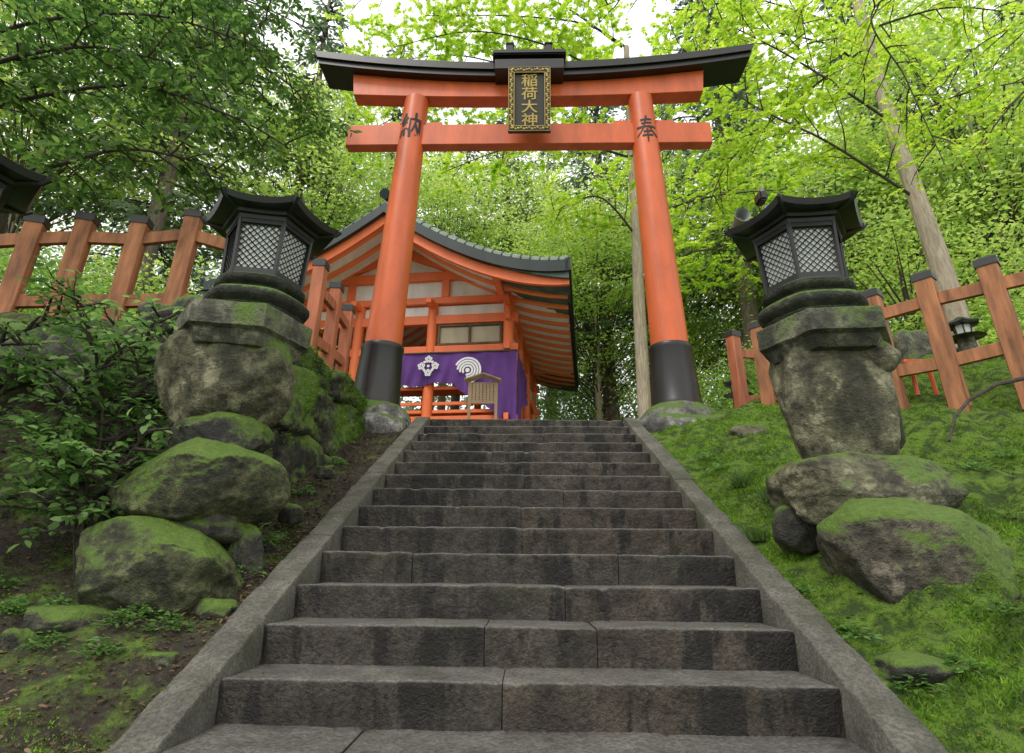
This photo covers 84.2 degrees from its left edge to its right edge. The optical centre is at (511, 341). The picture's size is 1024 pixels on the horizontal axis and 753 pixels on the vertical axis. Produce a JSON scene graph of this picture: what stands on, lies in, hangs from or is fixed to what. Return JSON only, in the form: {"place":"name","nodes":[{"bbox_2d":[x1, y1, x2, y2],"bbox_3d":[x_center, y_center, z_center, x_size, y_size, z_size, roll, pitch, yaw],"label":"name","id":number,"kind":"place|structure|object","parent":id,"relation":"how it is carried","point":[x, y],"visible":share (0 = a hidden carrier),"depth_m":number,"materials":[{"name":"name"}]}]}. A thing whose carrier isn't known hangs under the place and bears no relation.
{"place":"outdoors","nodes":[
{"label":"outdoors","id":0,"kind":"place"},
{"bbox_2d":[0,312,1023,752],"bbox_3d":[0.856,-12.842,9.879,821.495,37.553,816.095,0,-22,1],"label":"ground","id":1,"kind":"structure","parent":0,"point":[90,714],"depth_m":2.82,"materials":[{"name":"plant"}]},
{"bbox_2d":[0,486,19,499],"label":"bank rock","id":2,"kind":"object","parent":1,"relation":"on","point":[13,491],"visible":0.2,"depth_m":3.85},
{"bbox_2d":[0,500,20,518],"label":"bank rock","id":3,"kind":"object","parent":1,"relation":"on","point":[9,512],"visible":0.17,"depth_m":3.73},
{"bbox_2d":[0,574,25,589],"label":"seedling","id":4,"kind":"object","parent":1,"relation":"on","point":[2,579],"visible":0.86,"depth_m":3.01,"materials":[{"name":"green plant"}]},
{"bbox_2d":[0,594,32,614],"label":"seedling","id":5,"kind":"object","parent":1,"relation":"on","point":[23,608],"visible":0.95,"depth_m":2.69,"materials":[{"name":"green plant"}]},
{"bbox_2d":[0,628,37,651],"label":"rock","id":6,"kind":"object","parent":1,"relation":"on","point":[13,638],"visible":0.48,"depth_m":2.50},
{"bbox_2d":[0,336,43,390],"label":"bank rock","id":7,"kind":"object","parent":1,"relation":"on","point":[28,383],"visible":0.12,"depth_m":4.41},
{"bbox_2d":[0,318,51,340],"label":"bank rock","id":8,"kind":"object","parent":1,"relation":"on","point":[44,335],"visible":0.2,"depth_m":4.64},
{"bbox_2d":[0,153,52,215],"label":"stone lantern","id":9,"kind":"object","parent":1,"relation":"on","point":[21,187],"visible":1,"depth_m":3.48,"materials":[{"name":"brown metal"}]},
{"bbox_2d":[13,625,71,649],"bbox_3d":[-2.036,1.299,2.490,0.223,0.095,0.216,-14,-26,33],"label":"seedling","id":10,"kind":"object","parent":1,"relation":"on","point":[41,638],"visible":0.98,"depth_m":2.48,"materials":[{"name":"green plant"}]},
{"bbox_2d":[38,340,64,372],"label":"bank rock","id":11,"kind":"object","parent":1,"relation":"on","point":[57,348],"visible":0.12,"depth_m":4.48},
{"bbox_2d":[31,592,78,606],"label":"seedling","id":12,"kind":"object","parent":1,"relation":"on","point":[51,602],"visible":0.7,"depth_m":2.76,"materials":[{"name":"green plant"}]},
{"bbox_2d":[40,366,89,403],"bbox_3d":[-3.401,0.368,4.516,0.561,0.322,0.361,0,-22,1],"label":"bank rock","id":13,"kind":"object","parent":1,"relation":"on","point":[64,388],"visible":0.12,"depth_m":4.37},
{"bbox_2d":[21,604,112,634],"bbox_3d":[-2.142,1.348,2.718,0.433,0.162,0.326,-10,-24,24],"label":"rock","id":14,"kind":"object","parent":1,"relation":"on","point":[43,618],"visible":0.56,"depth_m":2.60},
{"bbox_2d":[46,330,108,367],"bbox_3d":[-3.561,0.165,4.721,0.788,0.436,0.522,0,-22,1],"label":"bank rock","id":15,"kind":"object","parent":1,"relation":"on","point":[90,357],"visible":0.08,"depth_m":4.49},
{"bbox_2d":[0,218,162,317],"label":"broadleaf tree","id":16,"kind":"object","parent":1,"relation":"on","point":[42,274],"visible":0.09,"depth_m":10.12,"materials":[{"name":"green plant"}]},
{"bbox_2d":[0,255,188,573],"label":"leafy shrub","id":17,"kind":"object","parent":1,"relation":"on","point":[76,465],"visible":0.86,"depth_m":3.45,"materials":[{"name":"green plant"}]},
{"bbox_2d":[66,634,126,657],"bbox_3d":[-1.747,1.278,2.384,0.245,0.088,0.232,0,-22,1],"label":"seedling","id":18,"kind":"object","parent":1,"relation":"on","point":[97,646],"visible":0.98,"depth_m":2.38,"materials":[{"name":"green plant"}]},
{"bbox_2d":[2,247,194,319],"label":"broadleaf tree","id":19,"kind":"object","parent":1,"relation":"on","point":[93,280],"visible":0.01,"depth_m":14.08,"materials":[{"name":"green plant"}]},
{"bbox_2d":[57,376,146,414],"bbox_3d":[-3.014,0.416,4.232,0.624,0.315,0.361,0,-22,1],"label":"bank rock","id":20,"kind":"object","parent":1,"relation":"on","point":[107,395],"visible":0.11,"depth_m":4.15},
{"bbox_2d":[99,511,118,521],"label":"bank rock","id":21,"kind":"object","parent":1,"relation":"on","point":[112,514],"visible":0.02,"depth_m":3.53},
{"bbox_2d":[39,480,111,515],"bbox_3d":[-2.642,0.951,3.466,0.472,0.205,0.364,0,-22,1],"label":"rock","id":22,"kind":"object","parent":21,"relation":"on","point":[51,497],"visible":0.24,"depth_m":3.33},
{"bbox_2d":[0,209,225,320],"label":"wooden fence","id":23,"kind":"object","parent":1,"relation":"on","point":[34,236],"visible":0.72,"depth_m":5.70,"materials":[{"name":"orange wood"}]},
{"bbox_2d":[90,606,144,627],"bbox_3d":[-1.797,1.264,2.609,0.200,0.093,0.199,5,-22,-11],"label":"seedling","id":24,"kind":"object","parent":1,"relation":"on","point":[109,622],"visible":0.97,"depth_m":2.60,"materials":[{"name":"green plant"}]},
{"bbox_2d":[113,602,165,620],"bbox_3d":[-1.781,1.287,2.707,0.227,0.077,0.228,0,-22,1],"label":"seedling","id":25,"kind":"object","parent":1,"relation":"on","point":[144,610],"visible":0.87,"depth_m":2.69,"materials":[{"name":"green plant"}]},
{"bbox_2d":[0,0,288,271],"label":"tall maple","id":26,"kind":"object","parent":1,"relation":"on","point":[12,227],"visible":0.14,"depth_m":15.92,"materials":[{"name":"green plant"}]},
{"bbox_2d":[130,368,158,403],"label":"bank rock","id":27,"kind":"object","parent":1,"relation":"on","point":[153,390],"visible":0.04,"depth_m":4.24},
{"bbox_2d":[8,0,287,316],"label":"cedar tree","id":28,"kind":"object","parent":1,"relation":"on","point":[155,214],"visible":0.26,"depth_m":16.47,"materials":[{"name":"green plant"}]},
{"bbox_2d":[123,412,172,449],"bbox_3d":[-2.567,0.685,4.218,0.598,0.304,0.334,7,-22,-15],"label":"bank rock","id":29,"kind":"object","parent":1,"relation":"on","point":[149,435],"visible":0.06,"depth_m":4.07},
{"bbox_2d":[62,1,235,291],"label":"cedar tree","id":30,"kind":"object","parent":1,"relation":"on","point":[164,247],"visible":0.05,"depth_m":21.48,"materials":[{"name":"green plant"}]},
{"bbox_2d":[137,302,170,315],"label":"bank rock","id":31,"kind":"object","parent":1,"relation":"on","point":[142,308],"visible":0.16,"depth_m":4.84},
{"bbox_2d":[132,306,184,334],"bbox_3d":[-2.929,-0.139,4.760,0.534,0.271,0.308,-7,-23,19],"label":"bank rock","id":32,"kind":"object","parent":1,"relation":"on","point":[167,312],"visible":0.26,"depth_m":4.61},
{"bbox_2d":[139,651,179,665],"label":"rock","id":33,"kind":"object","parent":1,"relation":"on","point":[165,658],"visible":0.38,"depth_m":2.40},
{"bbox_2d":[0,413,319,752],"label":"moss","id":34,"kind":"object","parent":1,"relation":"on","point":[51,722],"visible":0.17,"depth_m":2.88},
{"bbox_2d":[141,609,193,630],"bbox_3d":[-1.584,1.299,2.641,0.215,0.090,0.239,-18,-28,40],"label":"seedling","id":35,"kind":"object","parent":1,"relation":"on","point":[171,622],"visible":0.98,"depth_m":2.62,"materials":[{"name":"green plant"}]},
{"bbox_2d":[0,0,361,233],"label":"evergreen tree","id":36,"kind":"object","parent":1,"relation":"on","point":[97,27],"visible":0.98,"depth_m":6.49,"materials":[{"name":"green plant"}]},
{"bbox_2d":[36,245,337,346],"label":"broadleaf tree","id":37,"kind":"object","parent":1,"relation":"on","point":[99,260],"visible":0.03,"depth_m":13.21,"materials":[{"name":"green plant"}]},
{"bbox_2d":[171,294,203,307],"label":"bank rock","id":38,"kind":"object","parent":1,"relation":"on","point":[184,301],"visible":0.12,"depth_m":4.80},
{"bbox_2d":[75,185,341,617],"bbox_3d":[-1.810,0.245,3.687,1.023,2.833,1.092,0,-22,1],"label":"stone lantern","id":39,"kind":"object","parent":1,"relation":"on","point":[201,490],"visible":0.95,"depth_m":3.42,"materials":[{"name":"grey stone"}]},
{"bbox_2d":[193,597,238,620],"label":"rock","id":40,"kind":"object","parent":1,"relation":"on","point":[206,607],"visible":0.77,"depth_m":2.80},
{"bbox_2d":[191,0,361,294],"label":"cedar tree","id":41,"kind":"object","parent":1,"relation":"on","point":[323,28],"visible":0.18,"depth_m":22.09,"materials":[{"name":"green plant"}]},
{"bbox_2d":[78,34,487,281],"bbox_3d":[-6.990,-2.582,19.512,11.980,16.291,11.867,0,-22,1],"label":"tall maple","id":42,"kind":"object","parent":1,"relation":"on","point":[287,178],"visible":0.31,"depth_m":18.80,"materials":[{"name":"green plant"}]},
{"bbox_2d":[277,503,302,524],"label":"rock","id":43,"kind":"object","parent":1,"relation":"on","point":[291,513],"visible":0.94,"depth_m":3.83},
{"bbox_2d":[262,342,368,483],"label":"stone retaining wall","id":44,"kind":"structure","parent":1,"relation":"on","point":[320,422],"depth_m":5.22,"materials":[{"name":"stone"}]},
{"bbox_2d":[304,258,355,372],"bbox_3d":[-2.061,0.044,6.378,0.142,1.593,1.359,1,-22,-1],"label":"wooden fence","id":45,"kind":"object","parent":44,"relation":"on","point":[320,295],"visible":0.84,"depth_m":6.35,"materials":[{"name":"orange wood"}]},
{"bbox_2d":[314,465,334,479],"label":"rock","id":46,"kind":"object","parent":1,"relation":"on","point":[327,472],"visible":1,"depth_m":4.63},
{"bbox_2d":[303,99,366,226],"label":"cedar tree","id":47,"kind":"object","parent":1,"relation":"on","point":[342,153],"visible":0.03,"depth_m":31.01,"materials":[{"name":"green plant"}]},
{"bbox_2d":[337,47,432,221],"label":"cedar tree","id":48,"kind":"object","parent":1,"relation":"on","point":[396,110],"visible":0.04,"depth_m":27.41,"materials":[{"name":"green plant"}]},
{"bbox_2d":[197,188,578,421],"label":"shrine hall","id":49,"kind":"structure","parent":1,"relation":"on","point":[465,295],"depth_m":14.66,"materials":[{"name":"orange wood"}]},
{"bbox_2d":[401,349,527,420],"bbox_3d":[-0.810,1.275,14.042,3.755,1.950,1.835,12,-24,-26],"label":"shrine curtain","id":50,"kind":"object","parent":49,"relation":"hanging from","point":[455,368],"visible":0.93,"depth_m":13.91,"materials":[{"name":"purple fabric"}]},
{"bbox_2d":[437,322,501,345],"bbox_3d":[-1.077,-0.182,14.465,1.665,0.580,0.080,-2,-22,7],"label":"window","id":51,"kind":"structure","parent":49,"relation":"in","point":[469,333],"depth_m":14.47,"materials":[{"name":"paper"}]},
{"bbox_2d":[417,151,487,409],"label":"cedar tree","id":52,"kind":"object","parent":1,"relation":"on","point":[455,399],"visible":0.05,"depth_m":31.51,"materials":[{"name":"green plant"}]},
{"bbox_2d":[348,151,575,409],"bbox_3d":[-2.990,-0.886,25.826,12.460,16.692,12.579,0,-22,2],"label":"tall maple","id":53,"kind":"object","parent":1,"relation":"on","point":[457,200],"visible":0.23,"depth_m":25.61,"materials":[{"name":"green plant"}]},
{"bbox_2d":[464,372,501,418],"bbox_3d":[-0.500,1.193,9.520,0.624,1.348,0.220,0,-22,1],"label":"notice board","id":54,"kind":"object","parent":1,"relation":"on","point":[482,392],"visible":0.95,"depth_m":9.65,"materials":[{"name":"brown wood"}]},
{"bbox_2d":[457,108,559,254],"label":"cedar tree","id":55,"kind":"object","parent":1,"relation":"on","point":[510,165],"visible":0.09,"depth_m":29.30,"materials":[{"name":"green plant"}]},
{"bbox_2d":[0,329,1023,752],"bbox_3d":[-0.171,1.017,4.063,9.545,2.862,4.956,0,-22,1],"label":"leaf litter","id":56,"kind":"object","parent":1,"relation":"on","point":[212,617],"visible":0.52,"depth_m":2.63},
{"bbox_2d":[2,207,1023,419],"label":"distant wood","id":57,"kind":"object","parent":1,"relation":"on","point":[542,388],"visible":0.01,"depth_m":49.04,"materials":[{"name":"green plant"}]},
{"bbox_2d":[422,151,628,356],"bbox_3d":[0.826,-1.192,30.660,16.493,18.948,15.963,0,-22,1],"label":"tall maple","id":58,"kind":"object","parent":1,"relation":"on","point":[535,187],"visible":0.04,"depth_m":28.96,"materials":[{"name":"green plant"}]},
{"bbox_2d":[104,417,948,752],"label":"stone staircase","id":59,"kind":"structure","parent":1,"relation":"on","point":[620,607],"depth_m":2.60,"materials":[{"name":"stone"}]},
{"bbox_2d":[315,42,753,432],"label":"torii gate","id":60,"kind":"structure","parent":1,"relation":"on","point":[638,86],"depth_m":8.78,"materials":[{"name":"paint"}]},
{"bbox_2d":[508,67,550,133],"bbox_3d":[0.264,-3.671,8.617,0.640,1.051,0.308,0,-22,1],"label":"shrine plaque","id":61,"kind":"object","parent":60,"relation":"attached to","point":[529,102],"visible":1,"depth_m":8.60,"materials":[{"name":"wood"}]},
{"bbox_2d":[528,151,600,419],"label":"cedar tree","id":62,"kind":"object","parent":1,"relation":"on","point":[547,169],"visible":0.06,"depth_m":39.33,"materials":[{"name":"green plant"}]},
{"bbox_2d":[324,0,834,420],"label":"maple tree","id":63,"kind":"object","parent":1,"relation":"on","point":[572,46],"visible":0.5,"depth_m":16.53,"materials":[{"name":"green plant"}]},
{"bbox_2d":[536,366,637,425],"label":"broadleaf tree","id":64,"kind":"object","parent":1,"relation":"on","point":[568,406],"visible":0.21,"depth_m":25.95,"materials":[{"name":"green plant"}]},
{"bbox_2d":[546,49,649,420],"bbox_3d":[3.802,-4.267,25.334,6.815,23.661,6.526,-11,-24,26],"label":"cedar tree","id":65,"kind":"object","parent":1,"relation":"on","point":[612,407],"visible":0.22,"depth_m":24.73,"materials":[{"name":"green plant"}]},
{"bbox_2d":[470,182,739,420],"bbox_3d":[3.296,0.520,22.079,12.132,12.710,12.535,-16,-27,36],"label":"tall maple","id":66,"kind":"object","parent":1,"relation":"on","point":[598,365],"visible":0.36,"depth_m":21.40,"materials":[{"name":"green plant"}]},
{"bbox_2d":[607,106,724,389],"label":"cedar tree","id":67,"kind":"object","parent":1,"relation":"on","point":[627,256],"depth_m":29.16,"materials":[{"name":"green plant"}]},
{"bbox_2d":[577,285,761,419],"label":"broadleaf tree","id":68,"kind":"object","parent":1,"relation":"on","point":[706,357],"visible":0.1,"depth_m":20.19,"materials":[{"name":"green plant"}]},
{"bbox_2d":[593,355,750,419],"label":"broadleaf tree","id":69,"kind":"object","parent":1,"relation":"on","point":[706,377],"visible":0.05,"depth_m":18.24,"materials":[{"name":"green plant"}]},
{"bbox_2d":[509,150,847,383],"bbox_3d":[6.862,-0.587,23.459,14.048,15.933,14.514,-11,-24,28],"label":"tall maple","id":70,"kind":"object","parent":1,"relation":"on","point":[678,216],"visible":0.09,"depth_m":22.44,"materials":[{"name":"green plant"}]},
{"bbox_2d":[653,104,745,368],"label":"cedar tree","id":71,"kind":"object","parent":1,"relation":"on","point":[661,107],"visible":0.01,"depth_m":35.51,"materials":[{"name":"green plant"}]},
{"bbox_2d":[723,379,752,408],"bbox_3d":[3.523,0.941,8.788,0.440,0.830,0.440,0,-22,1],"label":"lantern","id":72,"kind":"object","parent":1,"relation":"on","point":[728,384],"visible":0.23,"depth_m":8.85,"materials":[{"name":"stone"}]},
{"bbox_2d":[723,329,759,407],"bbox_3d":[3.895,0.691,8.133,1.938,1.943,0.179,11,-24,-24],"label":"wooden fence","id":73,"kind":"object","parent":1,"relation":"on","point":[737,354],"visible":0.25,"depth_m":7.80,"materials":[{"name":"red wood"}]},
{"bbox_2d":[717,465,765,487],"bbox_3d":[1.808,1.058,4.512,0.399,0.216,0.397,-8,-23,20],"label":"grass tuft","id":74,"kind":"object","parent":1,"relation":"on","point":[737,481],"visible":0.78,"depth_m":4.43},
{"bbox_2d":[729,424,768,437],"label":"rock","id":75,"kind":"object","parent":1,"relation":"on","point":[741,431],"visible":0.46,"depth_m":5.71,"materials":[{"name":"stone"}]},
{"bbox_2d":[731,187,767,227],"bbox_3d":[2.588,-0.350,5.733,0.516,2.701,0.328,0,-22,1],"label":"loudspeaker pole","id":76,"kind":"object","parent":1,"relation":"on","point":[742,215],"visible":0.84,"depth_m":6.05,"materials":[{"name":"grey metal"}]},
{"bbox_2d":[692,33,807,367],"bbox_3d":[9.813,-4.373,23.119,5.774,22.355,5.529,-19,-29,41],"label":"cedar tree","id":77,"kind":"object","parent":1,"relation":"on","point":[719,343],"visible":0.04,"depth_m":22.20,"materials":[{"name":"green plant"}]},
{"bbox_2d":[737,522,772,540],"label":"grass tuft","id":78,"kind":"object","parent":1,"relation":"on","point":[757,535],"visible":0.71,"depth_m":3.62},
{"bbox_2d":[655,0,868,388],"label":"cedar tree","id":79,"kind":"object","parent":1,"relation":"on","point":[746,310],"visible":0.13,"depth_m":20.32,"materials":[{"name":"green plant"}]},
{"bbox_2d":[696,320,898,408],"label":"broadleaf tree","id":80,"kind":"object","parent":1,"relation":"on","point":[753,380],"visible":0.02,"depth_m":13.53,"materials":[{"name":"green plant"}]},
{"bbox_2d":[576,0,1023,199],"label":"maple tree","id":81,"kind":"object","parent":1,"relation":"on","point":[843,93],"visible":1,"depth_m":7.76,"materials":[{"name":"green plant"}]},
{"bbox_2d":[623,64,1023,347],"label":"tall maple","id":82,"kind":"object","parent":1,"relation":"on","point":[814,178],"visible":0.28,"depth_m":17.23,"materials":[{"name":"green plant"}]},
{"bbox_2d":[641,0,1023,347],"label":"maple tree","id":83,"kind":"object","parent":1,"relation":"on","point":[938,257],"visible":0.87,"depth_m":10.90,"materials":[{"name":"green plant"}]},
{"bbox_2d":[653,354,1023,752],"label":"moss","id":84,"kind":"object","parent":1,"relation":"on","point":[996,617],"visible":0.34,"depth_m":3.07,"materials":[{"name":"plant"}]},
{"bbox_2d":[948,376,1023,441],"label":"fallen branch","id":85,"kind":"object","parent":84,"relation":"on","point":[982,392],"visible":1,"depth_m":4.78,"materials":[{"name":"wood"}]},
{"bbox_2d":[833,621,882,639],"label":"seedling","id":86,"kind":"object","parent":1,"relation":"on","point":[849,633],"visible":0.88,"depth_m":2.58,"materials":[{"name":"green plant"}]},
{"bbox_2d":[703,251,1020,400],"bbox_3d":[11.727,1.677,18.611,12.190,8.468,13.378,17,-27,-36],"label":"broadleaf tree","id":87,"kind":"object","parent":1,"relation":"on","point":[895,286],"visible":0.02,"depth_m":17.30,"materials":[{"name":"green plant"}]},
{"bbox_2d":[718,155,1023,400],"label":"broadleaf tree","id":88,"kind":"object","parent":1,"relation":"on","point":[912,319],"visible":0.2,"depth_m":11.90,"materials":[{"name":"green plant"}]},
{"bbox_2d":[724,189,1020,603],"bbox_3d":[2.111,0.264,3.603,1.115,2.835,1.119,0,-22,1],"label":"stone lantern","id":89,"kind":"object","parent":1,"relation":"on","point":[856,498],"visible":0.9,"depth_m":3.38,"materials":[{"name":"grey stone"}]},
{"bbox_2d":[747,254,1023,411],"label":"wooden fence","id":90,"kind":"object","parent":1,"relation":"on","point":[994,285],"visible":0.54,"depth_m":5.68,"materials":[{"name":"orange wood"}]},
{"bbox_2d":[826,39,945,328],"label":"cedar tree","id":91,"kind":"object","parent":1,"relation":"on","point":[855,125],"visible":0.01,"depth_m":29.50,"materials":[{"name":"green plant"}]},
{"bbox_2d":[752,0,1023,297],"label":"tall maple","id":92,"kind":"object","parent":1,"relation":"on","point":[945,52],"visible":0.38,"depth_m":16.31,"materials":[{"name":"green plant"}]},
{"bbox_2d":[784,12,1023,321],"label":"tall maple","id":93,"kind":"object","parent":1,"relation":"on","point":[957,182],"visible":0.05,"depth_m":20.12,"materials":[{"name":"green plant"}]},
{"bbox_2d":[892,330,932,363],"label":"rock","id":94,"kind":"object","parent":1,"relation":"on","point":[912,344],"visible":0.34,"depth_m":7.50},
{"bbox_2d":[810,0,1019,329],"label":"cedar tree","id":95,"kind":"object","parent":1,"relation":"on","point":[822,7],"visible":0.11,"depth_m":20.40,"materials":[{"name":"green plant"}]},
{"bbox_2d":[883,673,948,696],"bbox_3d":[1.582,1.338,2.240,0.206,0.086,0.234,19,-28,-39],"label":"seedling","id":96,"kind":"object","parent":1,"relation":"on","point":[898,685],"visible":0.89,"depth_m":2.21,"materials":[{"name":"green plant"}]},
{"bbox_2d":[902,359,938,395],"bbox_3d":[4.367,0.381,6.031,0.328,0.394,0.044,0,-22,1],"label":"torii","id":97,"kind":"object","parent":1,"relation":"on","point":[932,382],"visible":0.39,"depth_m":6.00,"materials":[{"name":"paint"}]},
{"bbox_2d":[871,651,970,685],"bbox_3d":[1.714,1.372,2.375,0.406,0.130,0.364,0,-22,1],"label":"rock","id":98,"kind":"object","parent":1,"relation":"on","point":[890,665],"visible":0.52,"depth_m":2.26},
{"bbox_2d":[885,154,1023,330],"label":"broadleaf tree","id":99,"kind":"object","parent":1,"relation":"on","point":[1000,194],"visible":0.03,"depth_m":15.87,"materials":[{"name":"green plant"}]},
{"bbox_2d":[891,286,1023,343],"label":"broadleaf tree","id":100,"kind":"object","parent":1,"relation":"on","point":[920,323],"visible":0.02,"depth_m":12.34,"materials":[{"name":"green plant"}]},
{"bbox_2d":[948,316,987,362],"bbox_3d":[5.572,0.054,6.936,0.440,0.775,0.440,0,-22,1],"label":"lantern","id":101,"kind":"object","parent":1,"relation":"on","point":[965,336],"visible":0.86,"depth_m":6.92,"materials":[{"name":"stone"}]},
{"bbox_2d":[941,647,1004,677],"bbox_3d":[1.805,1.269,2.254,0.215,0.097,0.214,5,-22,-12],"label":"seedling","id":102,"kind":"object","parent":1,"relation":"on","point":[958,669],"visible":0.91,"depth_m":2.23,"materials":[{"name":"green plant"}]},
{"bbox_2d":[955,458,996,470],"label":"seedling","id":103,"kind":"object","parent":1,"relation":"on","point":[971,462],"visible":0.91,"depth_m":3.96,"materials":[{"name":"green plant"}]},
{"bbox_2d":[961,241,1023,344],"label":"broadleaf tree","id":104,"kind":"object","parent":1,"relation":"on","point":[1022,299],"visible":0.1,"depth_m":9.81,"materials":[{"name":"green plant"}]},
{"bbox_2d":[964,594,1023,614],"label":"seedling","id":105,"kind":"object","parent":1,"relation":"on","point":[998,608],"visible":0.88,"depth_m":2.49,"materials":[{"name":"green plant"}]},
{"bbox_2d":[985,0,1023,171],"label":"cedar tree","id":106,"kind":"object","parent":1,"relation":"on","point":[998,14],"visible":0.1,"depth_m":22.04,"materials":[{"name":"green plant"}]},
{"bbox_2d":[988,447,1020,458],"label":"seedling","id":107,"kind":"object","parent":1,"relation":"on","point":[998,454],"visible":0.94,"depth_m":4.19,"materials":[{"name":"green plant"}]},
{"bbox_2d":[0,0,1023,422],"label":"sky","id":108,"kind":"structure","parent":0,"point":[640,15],"materials":[{"name":"white"}]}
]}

